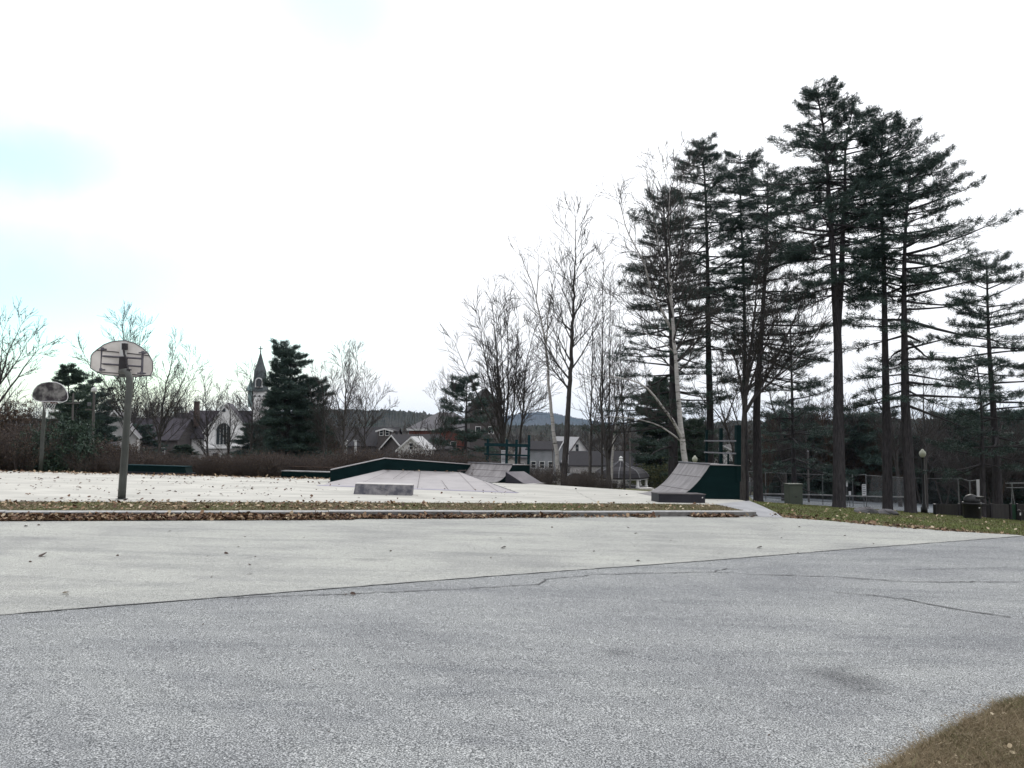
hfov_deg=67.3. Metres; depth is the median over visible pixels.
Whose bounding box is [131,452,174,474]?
brush bush
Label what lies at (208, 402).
woodland tree
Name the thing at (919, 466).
woodland tree
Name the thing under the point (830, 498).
tennis net
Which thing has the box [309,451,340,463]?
brush bush
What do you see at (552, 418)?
birch tree
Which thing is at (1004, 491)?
woodland tree
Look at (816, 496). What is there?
woodland conifer
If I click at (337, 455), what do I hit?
brush bush
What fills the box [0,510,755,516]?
kerb
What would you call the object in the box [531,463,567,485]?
brush bush
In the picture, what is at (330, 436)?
woodland tree
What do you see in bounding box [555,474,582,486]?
brush bush
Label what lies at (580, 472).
brush bush
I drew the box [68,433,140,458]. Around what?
brush bush
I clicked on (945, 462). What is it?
woodland tree
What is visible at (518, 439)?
woodland tree
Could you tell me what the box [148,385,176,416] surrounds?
woodland tree
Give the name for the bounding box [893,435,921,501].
woodland conifer
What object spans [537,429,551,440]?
woodland tree
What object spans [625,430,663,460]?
woodland tree
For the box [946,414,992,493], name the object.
woodland tree
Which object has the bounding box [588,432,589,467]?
utility pole
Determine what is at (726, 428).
bare tree
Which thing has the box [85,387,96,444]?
utility pole
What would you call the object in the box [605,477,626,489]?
brush bush
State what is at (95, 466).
brush bush
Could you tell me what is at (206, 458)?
brush bush
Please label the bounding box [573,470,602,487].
brush bush
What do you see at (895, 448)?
bare tree
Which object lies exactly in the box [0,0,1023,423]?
sky
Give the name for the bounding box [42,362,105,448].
spruce tree
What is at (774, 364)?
bare tree
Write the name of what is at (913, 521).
lawn grass
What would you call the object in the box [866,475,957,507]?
chain link fence
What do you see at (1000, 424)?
woodland tree
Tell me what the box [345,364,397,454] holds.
bare tree
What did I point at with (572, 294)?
bare tree
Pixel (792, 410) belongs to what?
pine tree
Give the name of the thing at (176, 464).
brush bush
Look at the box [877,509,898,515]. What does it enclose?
boulder
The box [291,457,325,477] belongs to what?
brush bush
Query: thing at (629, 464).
utility pole
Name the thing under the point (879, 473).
woodland tree
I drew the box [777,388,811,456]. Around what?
woodland tree
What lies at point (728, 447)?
house
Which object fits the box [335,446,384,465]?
brush bush
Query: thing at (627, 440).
woodland tree
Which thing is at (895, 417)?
woodland tree
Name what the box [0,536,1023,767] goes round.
road
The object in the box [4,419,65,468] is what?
brush bush
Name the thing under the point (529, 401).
bare tree
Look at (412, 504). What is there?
grass strip
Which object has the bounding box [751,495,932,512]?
tennis court
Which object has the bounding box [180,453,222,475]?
brush bush
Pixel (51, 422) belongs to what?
woodland tree
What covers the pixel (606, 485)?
brush bush
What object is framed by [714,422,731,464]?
woodland tree
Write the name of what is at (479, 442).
pine tree
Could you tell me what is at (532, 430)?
hill
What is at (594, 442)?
woodland tree
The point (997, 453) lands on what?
pine tree
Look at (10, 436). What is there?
brush bush
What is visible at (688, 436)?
hemlock
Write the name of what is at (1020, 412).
woodland conifer
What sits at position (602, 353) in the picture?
bare tree
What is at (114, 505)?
court leaves
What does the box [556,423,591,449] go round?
woodland tree
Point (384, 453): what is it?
brush bush
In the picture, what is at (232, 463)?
brush bush
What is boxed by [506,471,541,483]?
kicker ramp
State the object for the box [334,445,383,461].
brush bush
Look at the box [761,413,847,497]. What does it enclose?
woodland conifer
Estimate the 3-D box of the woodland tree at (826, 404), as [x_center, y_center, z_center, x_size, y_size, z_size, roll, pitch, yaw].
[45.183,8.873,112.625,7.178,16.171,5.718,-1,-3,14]
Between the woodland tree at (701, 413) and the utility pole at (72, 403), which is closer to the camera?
the utility pole at (72, 403)
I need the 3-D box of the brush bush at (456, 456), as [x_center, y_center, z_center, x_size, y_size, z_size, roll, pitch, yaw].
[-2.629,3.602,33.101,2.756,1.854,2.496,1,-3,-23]
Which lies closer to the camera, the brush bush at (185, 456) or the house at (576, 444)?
the brush bush at (185, 456)
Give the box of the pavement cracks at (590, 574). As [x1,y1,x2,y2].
[0,536,1015,616]
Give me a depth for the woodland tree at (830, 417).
94.33 m
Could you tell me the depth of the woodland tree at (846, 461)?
95.37 m
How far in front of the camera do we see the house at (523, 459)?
156.71 m
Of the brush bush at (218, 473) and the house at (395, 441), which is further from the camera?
the house at (395, 441)
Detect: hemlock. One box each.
[626,376,685,486]
[660,416,718,476]
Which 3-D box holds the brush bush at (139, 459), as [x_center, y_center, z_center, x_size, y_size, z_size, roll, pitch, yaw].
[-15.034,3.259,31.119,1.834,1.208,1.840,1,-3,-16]
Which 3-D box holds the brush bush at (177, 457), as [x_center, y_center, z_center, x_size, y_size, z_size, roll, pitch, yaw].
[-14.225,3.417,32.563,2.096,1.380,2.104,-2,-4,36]
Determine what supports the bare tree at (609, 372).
on the ground at (511, 461)
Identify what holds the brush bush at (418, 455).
on the ground at (511, 461)
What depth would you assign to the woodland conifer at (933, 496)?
95.68 m
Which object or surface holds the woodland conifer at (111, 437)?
on the ground at (511, 461)
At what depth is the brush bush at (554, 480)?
38.55 m
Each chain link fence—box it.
[748,471,866,506]
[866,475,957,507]
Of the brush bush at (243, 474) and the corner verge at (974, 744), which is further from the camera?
the brush bush at (243, 474)
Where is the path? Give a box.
[719,501,782,517]
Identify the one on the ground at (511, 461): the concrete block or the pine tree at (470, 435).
the pine tree at (470, 435)
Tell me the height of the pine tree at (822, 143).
24.218 m
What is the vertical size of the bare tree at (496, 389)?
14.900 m
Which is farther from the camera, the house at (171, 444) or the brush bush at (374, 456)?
the house at (171, 444)
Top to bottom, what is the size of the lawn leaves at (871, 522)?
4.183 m
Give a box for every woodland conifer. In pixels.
[30,417,59,464]
[73,410,121,445]
[133,424,168,455]
[167,444,199,461]
[222,421,273,457]
[326,424,346,460]
[749,409,825,497]
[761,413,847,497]
[775,412,821,484]
[800,438,850,498]
[814,410,902,500]
[848,418,903,500]
[862,409,898,430]
[869,440,903,501]
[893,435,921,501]
[912,410,1003,503]
[915,436,986,503]
[927,411,1023,503]
[984,407,1023,501]
[987,427,1023,503]
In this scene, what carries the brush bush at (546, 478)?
on the ground at (511, 461)
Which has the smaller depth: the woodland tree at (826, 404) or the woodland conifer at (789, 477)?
the woodland conifer at (789, 477)
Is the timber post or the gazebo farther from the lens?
the gazebo
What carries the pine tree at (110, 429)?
on the ground at (511, 461)
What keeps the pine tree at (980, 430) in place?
on the ground at (511, 461)
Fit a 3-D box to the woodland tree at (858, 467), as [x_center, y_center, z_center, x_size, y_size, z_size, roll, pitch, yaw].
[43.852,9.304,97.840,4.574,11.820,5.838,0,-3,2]
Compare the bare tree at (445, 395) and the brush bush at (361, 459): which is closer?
the brush bush at (361, 459)
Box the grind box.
[281,466,337,477]
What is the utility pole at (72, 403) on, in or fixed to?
on the ground at (511, 461)
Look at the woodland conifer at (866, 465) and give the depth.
98.10 m
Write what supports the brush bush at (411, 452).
on the ground at (511, 461)
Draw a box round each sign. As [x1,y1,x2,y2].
[862,484,865,506]
[976,479,979,495]
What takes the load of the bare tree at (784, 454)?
on the ground at (511, 461)
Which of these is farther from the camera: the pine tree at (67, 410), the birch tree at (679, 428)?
the pine tree at (67, 410)
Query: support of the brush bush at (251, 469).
on the ground at (511, 461)
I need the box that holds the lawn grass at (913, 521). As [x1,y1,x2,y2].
[751,501,1023,535]
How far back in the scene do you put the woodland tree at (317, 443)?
86.56 m
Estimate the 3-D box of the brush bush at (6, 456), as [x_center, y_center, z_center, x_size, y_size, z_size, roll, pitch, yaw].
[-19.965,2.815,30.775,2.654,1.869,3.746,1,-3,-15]
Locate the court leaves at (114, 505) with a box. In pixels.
[0,470,727,509]
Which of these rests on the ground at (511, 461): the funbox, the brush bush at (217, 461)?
the brush bush at (217, 461)
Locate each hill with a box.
[287,409,539,432]
[504,411,626,425]
[505,418,1006,444]
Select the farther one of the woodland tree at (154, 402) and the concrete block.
the woodland tree at (154, 402)
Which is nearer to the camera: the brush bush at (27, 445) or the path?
the path
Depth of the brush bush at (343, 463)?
32.76 m
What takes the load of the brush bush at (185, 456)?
on the ground at (511, 461)
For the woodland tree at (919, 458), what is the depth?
100.13 m
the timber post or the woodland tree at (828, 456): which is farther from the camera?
the woodland tree at (828, 456)
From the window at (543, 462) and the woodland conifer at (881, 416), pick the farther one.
the window at (543, 462)
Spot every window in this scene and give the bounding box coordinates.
[215,422,231,445]
[539,461,544,468]
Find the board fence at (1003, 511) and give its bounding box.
[933,503,1023,520]
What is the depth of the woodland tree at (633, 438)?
147.52 m
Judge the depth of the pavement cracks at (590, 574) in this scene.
9.10 m
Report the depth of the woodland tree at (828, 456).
94.46 m
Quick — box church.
[188,346,267,458]
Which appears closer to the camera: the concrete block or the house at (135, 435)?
the concrete block
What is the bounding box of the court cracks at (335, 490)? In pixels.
[21,481,637,498]
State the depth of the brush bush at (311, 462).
31.38 m
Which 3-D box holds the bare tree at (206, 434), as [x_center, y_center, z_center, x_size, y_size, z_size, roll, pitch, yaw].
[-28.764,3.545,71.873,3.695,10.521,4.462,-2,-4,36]
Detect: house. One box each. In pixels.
[98,410,142,452]
[132,401,199,456]
[333,427,402,455]
[375,428,397,455]
[379,434,453,458]
[395,436,434,457]
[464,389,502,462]
[513,447,526,463]
[525,441,563,471]
[556,436,588,473]
[568,451,645,483]
[714,444,733,463]
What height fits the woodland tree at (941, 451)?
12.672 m
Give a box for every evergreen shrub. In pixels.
[5,405,108,471]
[631,458,678,487]
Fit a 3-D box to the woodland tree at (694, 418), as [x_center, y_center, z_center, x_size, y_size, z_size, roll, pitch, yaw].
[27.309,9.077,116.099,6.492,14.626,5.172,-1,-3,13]
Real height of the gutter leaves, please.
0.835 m
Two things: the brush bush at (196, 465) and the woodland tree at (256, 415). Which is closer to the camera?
the brush bush at (196, 465)
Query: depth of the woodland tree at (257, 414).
105.28 m
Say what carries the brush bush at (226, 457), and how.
on the ground at (511, 461)
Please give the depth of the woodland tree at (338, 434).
100.58 m
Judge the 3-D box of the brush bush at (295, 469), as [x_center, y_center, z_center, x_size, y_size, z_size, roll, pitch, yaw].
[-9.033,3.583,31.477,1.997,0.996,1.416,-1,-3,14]
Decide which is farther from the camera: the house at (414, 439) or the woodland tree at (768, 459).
the house at (414, 439)
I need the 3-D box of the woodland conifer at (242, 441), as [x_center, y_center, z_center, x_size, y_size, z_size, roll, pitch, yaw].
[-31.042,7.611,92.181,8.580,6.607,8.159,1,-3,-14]
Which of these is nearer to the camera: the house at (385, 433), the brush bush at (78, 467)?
the brush bush at (78, 467)
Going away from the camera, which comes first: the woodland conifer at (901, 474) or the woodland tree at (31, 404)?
the woodland tree at (31, 404)
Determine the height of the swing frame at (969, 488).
2.733 m
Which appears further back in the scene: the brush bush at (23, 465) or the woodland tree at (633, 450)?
the woodland tree at (633, 450)
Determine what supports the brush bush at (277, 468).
on the ground at (511, 461)
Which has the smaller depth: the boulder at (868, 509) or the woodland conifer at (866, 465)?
the boulder at (868, 509)
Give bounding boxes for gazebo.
[594,456,652,489]
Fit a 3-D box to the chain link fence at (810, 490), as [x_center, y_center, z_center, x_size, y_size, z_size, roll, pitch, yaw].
[23.135,8.508,61.796,9.513,2.782,2.214,-3,-4,39]
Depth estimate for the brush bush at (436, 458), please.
33.20 m
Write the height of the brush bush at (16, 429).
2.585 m
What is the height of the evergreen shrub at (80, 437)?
3.152 m
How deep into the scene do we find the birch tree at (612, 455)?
60.26 m
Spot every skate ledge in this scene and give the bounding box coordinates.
[127,464,195,474]
[651,492,705,502]
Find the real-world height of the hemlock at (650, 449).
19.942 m
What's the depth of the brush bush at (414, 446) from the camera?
34.80 m
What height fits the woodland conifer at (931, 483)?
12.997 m
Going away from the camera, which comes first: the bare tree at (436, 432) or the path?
the path
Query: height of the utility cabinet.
1.297 m
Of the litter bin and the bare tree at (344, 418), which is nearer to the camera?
the litter bin
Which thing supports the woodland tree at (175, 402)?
on the ground at (511, 461)
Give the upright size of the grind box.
0.382 m
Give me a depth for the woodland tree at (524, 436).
167.89 m
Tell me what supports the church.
on the ground at (511, 461)
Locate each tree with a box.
[0,299,64,420]
[0,392,40,433]
[12,397,47,430]
[19,395,42,429]
[39,411,63,442]
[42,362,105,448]
[49,390,109,468]
[68,300,162,445]
[69,369,122,448]
[118,386,169,417]
[120,385,184,417]
[131,385,152,423]
[132,327,216,452]
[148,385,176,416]
[171,383,188,417]
[171,388,192,417]
[178,369,231,454]
[193,388,223,410]
[206,388,247,455]
[218,360,279,452]
[238,397,274,456]
[247,337,340,460]
[248,400,264,449]
[253,406,293,451]
[302,357,343,455]
[306,397,346,452]
[306,420,327,450]
[310,406,331,452]
[318,338,381,458]
[330,409,355,457]
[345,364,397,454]
[402,424,435,433]
[406,408,458,454]
[423,367,467,456]
[429,373,505,462]
[436,274,539,449]
[492,231,571,484]
[506,310,562,463]
[508,423,518,460]
[512,432,532,451]
[517,425,528,443]
[526,190,619,485]
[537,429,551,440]
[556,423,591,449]
[566,349,650,488]
[570,424,576,436]
[572,277,613,479]
[575,131,747,461]
[579,233,626,481]
[581,185,738,476]
[582,413,606,450]
[582,434,596,450]
[590,262,632,450]
[591,419,620,450]
[593,413,640,450]
[598,314,637,484]
[602,307,642,489]
[615,428,636,450]
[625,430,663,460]
[626,425,641,450]
[637,131,767,462]
[677,401,714,459]
[679,349,752,499]
[694,388,725,450]
[698,145,780,500]
[699,226,849,500]
[709,158,852,501]
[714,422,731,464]
[717,401,734,444]
[746,73,911,507]
[747,413,763,495]
[748,314,859,499]
[748,374,817,500]
[748,414,779,492]
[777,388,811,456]
[781,405,829,496]
[800,389,865,482]
[801,394,832,421]
[808,393,865,492]
[812,108,973,509]
[820,399,869,499]
[831,143,1023,512]
[844,360,914,506]
[844,408,902,501]
[849,413,866,499]
[854,417,902,501]
[880,414,920,500]
[890,404,900,434]
[896,406,945,503]
[900,416,935,500]
[909,353,959,508]
[914,347,1023,517]
[914,397,966,503]
[914,412,973,503]
[917,250,1023,503]
[918,417,1002,502]
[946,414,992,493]
[965,421,1023,503]
[969,420,1023,503]
[984,403,1023,501]
[1002,430,1023,501]
[1007,416,1023,495]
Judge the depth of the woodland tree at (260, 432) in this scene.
87.33 m
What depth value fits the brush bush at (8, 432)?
31.07 m
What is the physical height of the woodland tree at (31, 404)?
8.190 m
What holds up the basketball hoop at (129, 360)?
on the skate court at (63, 484)
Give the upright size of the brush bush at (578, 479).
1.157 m
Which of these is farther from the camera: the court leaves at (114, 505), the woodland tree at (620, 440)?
the woodland tree at (620, 440)
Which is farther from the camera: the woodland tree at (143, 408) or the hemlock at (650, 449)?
the woodland tree at (143, 408)
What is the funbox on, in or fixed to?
on the skate court at (63, 484)
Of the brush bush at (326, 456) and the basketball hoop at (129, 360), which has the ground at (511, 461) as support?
the brush bush at (326, 456)
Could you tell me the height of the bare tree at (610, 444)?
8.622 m
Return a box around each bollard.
[933,504,936,514]
[1017,510,1020,520]
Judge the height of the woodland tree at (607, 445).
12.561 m
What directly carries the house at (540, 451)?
on the ground at (511, 461)
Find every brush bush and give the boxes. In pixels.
[0,415,68,470]
[0,417,34,437]
[0,422,23,469]
[0,422,57,469]
[0,426,62,471]
[0,431,39,470]
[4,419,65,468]
[8,447,52,471]
[55,444,113,472]
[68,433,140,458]
[82,457,113,472]
[87,458,119,473]
[89,437,148,461]
[91,440,141,458]
[95,439,155,454]
[99,453,139,473]
[101,452,137,473]
[117,450,159,473]
[128,446,177,463]
[128,450,177,474]
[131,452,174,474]
[156,452,195,464]
[162,455,199,466]
[164,458,195,474]
[169,451,204,463]
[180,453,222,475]
[181,451,228,463]
[193,451,244,476]
[196,467,217,475]
[204,461,234,475]
[205,451,239,467]
[211,460,253,476]
[221,453,257,476]
[232,464,260,476]
[236,449,276,467]
[236,452,282,476]
[242,446,291,463]
[242,449,290,476]
[258,451,303,477]
[261,460,287,476]
[266,451,294,464]
[277,450,336,478]
[278,460,316,477]
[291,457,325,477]
[293,448,344,470]
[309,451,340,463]
[312,442,380,466]
[322,454,357,470]
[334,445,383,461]
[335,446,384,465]
[343,448,400,464]
[364,444,419,457]
[387,442,442,458]
[389,449,437,460]
[394,439,466,461]
[395,448,461,460]
[409,451,464,462]
[416,452,458,460]
[424,447,479,463]
[427,449,482,462]
[437,452,497,473]
[530,461,560,482]
[530,467,541,479]
[530,468,559,484]
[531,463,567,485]
[535,470,550,484]
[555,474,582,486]
[559,466,598,485]
[559,470,594,486]
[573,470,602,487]
[576,469,609,487]
[596,478,612,488]
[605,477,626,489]
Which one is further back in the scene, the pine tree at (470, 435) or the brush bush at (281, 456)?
the pine tree at (470, 435)
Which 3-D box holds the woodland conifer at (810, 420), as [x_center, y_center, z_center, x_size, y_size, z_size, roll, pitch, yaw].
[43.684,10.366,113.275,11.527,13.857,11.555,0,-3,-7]
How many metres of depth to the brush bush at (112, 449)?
33.15 m
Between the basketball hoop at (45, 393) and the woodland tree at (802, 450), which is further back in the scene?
the woodland tree at (802, 450)
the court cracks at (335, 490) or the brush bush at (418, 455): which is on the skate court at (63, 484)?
the court cracks at (335, 490)
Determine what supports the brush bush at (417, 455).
on the ground at (511, 461)
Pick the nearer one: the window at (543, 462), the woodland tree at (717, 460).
the woodland tree at (717, 460)
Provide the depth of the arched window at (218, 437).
149.28 m
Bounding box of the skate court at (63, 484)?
[0,471,742,506]
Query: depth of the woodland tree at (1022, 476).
81.56 m
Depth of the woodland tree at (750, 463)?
90.94 m
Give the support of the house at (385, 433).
on the ground at (511, 461)
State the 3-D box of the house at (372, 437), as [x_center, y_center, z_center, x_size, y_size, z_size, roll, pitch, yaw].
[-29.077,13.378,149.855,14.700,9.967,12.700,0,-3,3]
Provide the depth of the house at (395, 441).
125.67 m
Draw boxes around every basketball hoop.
[32,382,68,470]
[90,340,153,499]
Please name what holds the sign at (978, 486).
on the ground at (511, 461)
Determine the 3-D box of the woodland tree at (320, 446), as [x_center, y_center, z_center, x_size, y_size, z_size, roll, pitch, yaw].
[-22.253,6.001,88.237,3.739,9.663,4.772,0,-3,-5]
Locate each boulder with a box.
[854,506,878,513]
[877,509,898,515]
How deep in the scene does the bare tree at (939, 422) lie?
71.78 m
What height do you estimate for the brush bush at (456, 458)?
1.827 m
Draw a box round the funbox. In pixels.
[316,458,517,492]
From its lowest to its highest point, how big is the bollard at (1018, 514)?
0.800 m
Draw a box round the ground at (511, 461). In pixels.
[58,433,1023,534]
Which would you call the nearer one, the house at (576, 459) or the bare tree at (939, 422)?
the bare tree at (939, 422)
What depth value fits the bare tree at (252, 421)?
75.92 m
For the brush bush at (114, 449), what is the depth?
32.02 m
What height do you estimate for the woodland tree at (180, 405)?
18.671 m
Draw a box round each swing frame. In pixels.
[957,477,979,502]
[1006,483,1023,503]
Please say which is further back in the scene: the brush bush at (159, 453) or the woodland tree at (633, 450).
the woodland tree at (633, 450)
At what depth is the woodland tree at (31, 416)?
73.69 m
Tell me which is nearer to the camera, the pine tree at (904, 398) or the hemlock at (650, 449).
the pine tree at (904, 398)
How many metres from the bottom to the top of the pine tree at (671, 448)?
20.626 m
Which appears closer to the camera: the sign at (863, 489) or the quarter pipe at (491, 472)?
the quarter pipe at (491, 472)
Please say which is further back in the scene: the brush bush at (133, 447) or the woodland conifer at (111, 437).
the woodland conifer at (111, 437)
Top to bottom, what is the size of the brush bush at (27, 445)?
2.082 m
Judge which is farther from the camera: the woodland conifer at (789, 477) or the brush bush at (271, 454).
the woodland conifer at (789, 477)
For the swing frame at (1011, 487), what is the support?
on the ground at (511, 461)
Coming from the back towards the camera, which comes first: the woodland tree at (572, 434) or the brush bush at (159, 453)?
the woodland tree at (572, 434)
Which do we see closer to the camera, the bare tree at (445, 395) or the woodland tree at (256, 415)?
the bare tree at (445, 395)
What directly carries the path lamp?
on the ground at (511, 461)
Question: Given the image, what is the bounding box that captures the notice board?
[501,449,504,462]
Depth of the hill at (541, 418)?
5702.56 m
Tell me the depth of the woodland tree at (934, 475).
93.27 m
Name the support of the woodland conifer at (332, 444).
on the ground at (511, 461)
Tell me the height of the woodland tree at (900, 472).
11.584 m
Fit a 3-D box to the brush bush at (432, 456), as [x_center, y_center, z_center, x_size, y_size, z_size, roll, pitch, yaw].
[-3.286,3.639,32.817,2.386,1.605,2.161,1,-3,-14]
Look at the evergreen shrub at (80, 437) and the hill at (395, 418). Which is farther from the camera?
the hill at (395, 418)
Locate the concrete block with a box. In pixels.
[354,482,413,495]
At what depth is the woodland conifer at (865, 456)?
92.76 m
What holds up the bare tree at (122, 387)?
on the ground at (511, 461)
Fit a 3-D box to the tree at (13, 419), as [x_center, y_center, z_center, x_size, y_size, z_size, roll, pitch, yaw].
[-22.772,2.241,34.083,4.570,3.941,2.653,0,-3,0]
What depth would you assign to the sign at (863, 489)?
59.08 m
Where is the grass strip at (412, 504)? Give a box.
[0,500,748,510]
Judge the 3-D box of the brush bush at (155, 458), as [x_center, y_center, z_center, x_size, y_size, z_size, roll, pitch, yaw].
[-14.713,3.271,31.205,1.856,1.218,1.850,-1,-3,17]
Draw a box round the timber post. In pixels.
[924,458,925,502]
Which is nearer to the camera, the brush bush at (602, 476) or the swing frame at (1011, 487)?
the brush bush at (602, 476)
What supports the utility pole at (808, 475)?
on the ground at (511, 461)
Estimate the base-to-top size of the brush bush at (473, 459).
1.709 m
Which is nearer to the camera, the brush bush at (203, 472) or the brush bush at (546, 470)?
the brush bush at (203, 472)
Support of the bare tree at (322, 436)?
on the ground at (511, 461)
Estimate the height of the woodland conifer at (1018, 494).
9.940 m
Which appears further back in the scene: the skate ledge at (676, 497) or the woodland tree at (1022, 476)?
the woodland tree at (1022, 476)
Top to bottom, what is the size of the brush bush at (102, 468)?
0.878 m
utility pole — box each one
[65,393,79,437]
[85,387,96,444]
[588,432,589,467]
[629,432,630,488]
[807,451,809,501]
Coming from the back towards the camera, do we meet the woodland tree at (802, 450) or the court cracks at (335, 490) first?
the woodland tree at (802, 450)
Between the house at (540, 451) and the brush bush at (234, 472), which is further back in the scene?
the house at (540, 451)
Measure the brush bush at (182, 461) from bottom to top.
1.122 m
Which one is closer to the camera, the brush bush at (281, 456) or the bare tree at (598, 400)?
the brush bush at (281, 456)
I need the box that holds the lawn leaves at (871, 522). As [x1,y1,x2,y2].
[754,500,1021,533]
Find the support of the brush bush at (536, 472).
on the ground at (511, 461)
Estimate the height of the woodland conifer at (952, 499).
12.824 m
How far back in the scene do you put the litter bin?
35.12 m
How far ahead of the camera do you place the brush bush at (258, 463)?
30.79 m
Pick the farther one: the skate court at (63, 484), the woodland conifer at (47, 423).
the woodland conifer at (47, 423)
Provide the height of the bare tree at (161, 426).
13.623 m
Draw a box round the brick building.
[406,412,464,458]
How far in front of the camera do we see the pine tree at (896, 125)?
42.64 m
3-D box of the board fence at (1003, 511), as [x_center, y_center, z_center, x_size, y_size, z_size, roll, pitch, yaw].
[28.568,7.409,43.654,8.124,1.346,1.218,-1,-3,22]
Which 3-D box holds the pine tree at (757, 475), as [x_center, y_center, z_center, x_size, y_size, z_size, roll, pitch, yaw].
[17.506,-3.437,49.934,9.645,22.950,10.341,0,-3,0]
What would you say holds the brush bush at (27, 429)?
on the ground at (511, 461)
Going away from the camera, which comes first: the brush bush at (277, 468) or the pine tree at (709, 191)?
the brush bush at (277, 468)
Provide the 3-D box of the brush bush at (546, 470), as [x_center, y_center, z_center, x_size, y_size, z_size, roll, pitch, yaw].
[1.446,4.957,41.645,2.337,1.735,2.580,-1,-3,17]
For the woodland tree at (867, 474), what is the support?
on the ground at (511, 461)
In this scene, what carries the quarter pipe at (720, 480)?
on the skate court at (63, 484)
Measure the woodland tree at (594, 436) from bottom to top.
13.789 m
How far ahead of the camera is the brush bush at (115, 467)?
30.62 m
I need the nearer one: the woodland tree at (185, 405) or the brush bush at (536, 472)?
the brush bush at (536, 472)
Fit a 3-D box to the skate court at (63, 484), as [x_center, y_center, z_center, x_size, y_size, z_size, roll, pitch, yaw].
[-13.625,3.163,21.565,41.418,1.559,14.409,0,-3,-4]
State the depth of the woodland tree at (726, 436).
127.60 m
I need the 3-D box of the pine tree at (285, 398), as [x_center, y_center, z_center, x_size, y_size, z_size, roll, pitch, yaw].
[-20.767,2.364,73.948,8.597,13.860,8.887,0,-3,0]
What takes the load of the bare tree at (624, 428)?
on the ground at (511, 461)
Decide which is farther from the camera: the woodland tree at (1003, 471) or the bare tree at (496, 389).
the woodland tree at (1003, 471)
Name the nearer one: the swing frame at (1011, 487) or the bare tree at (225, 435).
the swing frame at (1011, 487)
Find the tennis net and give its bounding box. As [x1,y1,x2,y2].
[763,493,903,509]
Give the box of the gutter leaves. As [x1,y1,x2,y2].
[0,510,754,520]
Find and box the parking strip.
[0,516,1020,614]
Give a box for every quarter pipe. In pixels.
[465,435,529,482]
[640,425,740,498]
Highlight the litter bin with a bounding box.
[962,494,985,519]
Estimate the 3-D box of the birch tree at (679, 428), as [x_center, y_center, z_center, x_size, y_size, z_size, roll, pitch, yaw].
[7.307,-3.318,37.988,8.087,18.404,6.618,-2,-4,27]
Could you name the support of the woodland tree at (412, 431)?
on the ground at (511, 461)
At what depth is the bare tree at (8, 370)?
46.21 m
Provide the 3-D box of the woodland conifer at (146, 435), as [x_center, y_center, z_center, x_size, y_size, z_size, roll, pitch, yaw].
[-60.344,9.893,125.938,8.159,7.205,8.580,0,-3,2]
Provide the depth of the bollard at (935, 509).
41.62 m
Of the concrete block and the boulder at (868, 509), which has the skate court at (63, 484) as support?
the concrete block
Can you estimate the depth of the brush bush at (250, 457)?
32.15 m
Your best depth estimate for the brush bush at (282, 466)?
31.00 m
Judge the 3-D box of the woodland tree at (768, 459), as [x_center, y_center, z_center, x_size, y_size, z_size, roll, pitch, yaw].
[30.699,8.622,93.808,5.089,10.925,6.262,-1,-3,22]
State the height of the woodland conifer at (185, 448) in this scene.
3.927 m
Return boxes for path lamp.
[919,449,927,512]
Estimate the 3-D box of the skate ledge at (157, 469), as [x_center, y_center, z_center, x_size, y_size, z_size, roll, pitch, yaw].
[-13.583,3.292,29.627,2.600,0.320,0.620,1,-4,3]
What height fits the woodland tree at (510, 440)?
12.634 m
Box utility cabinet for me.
[783,483,802,504]
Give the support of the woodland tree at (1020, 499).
on the ground at (511, 461)

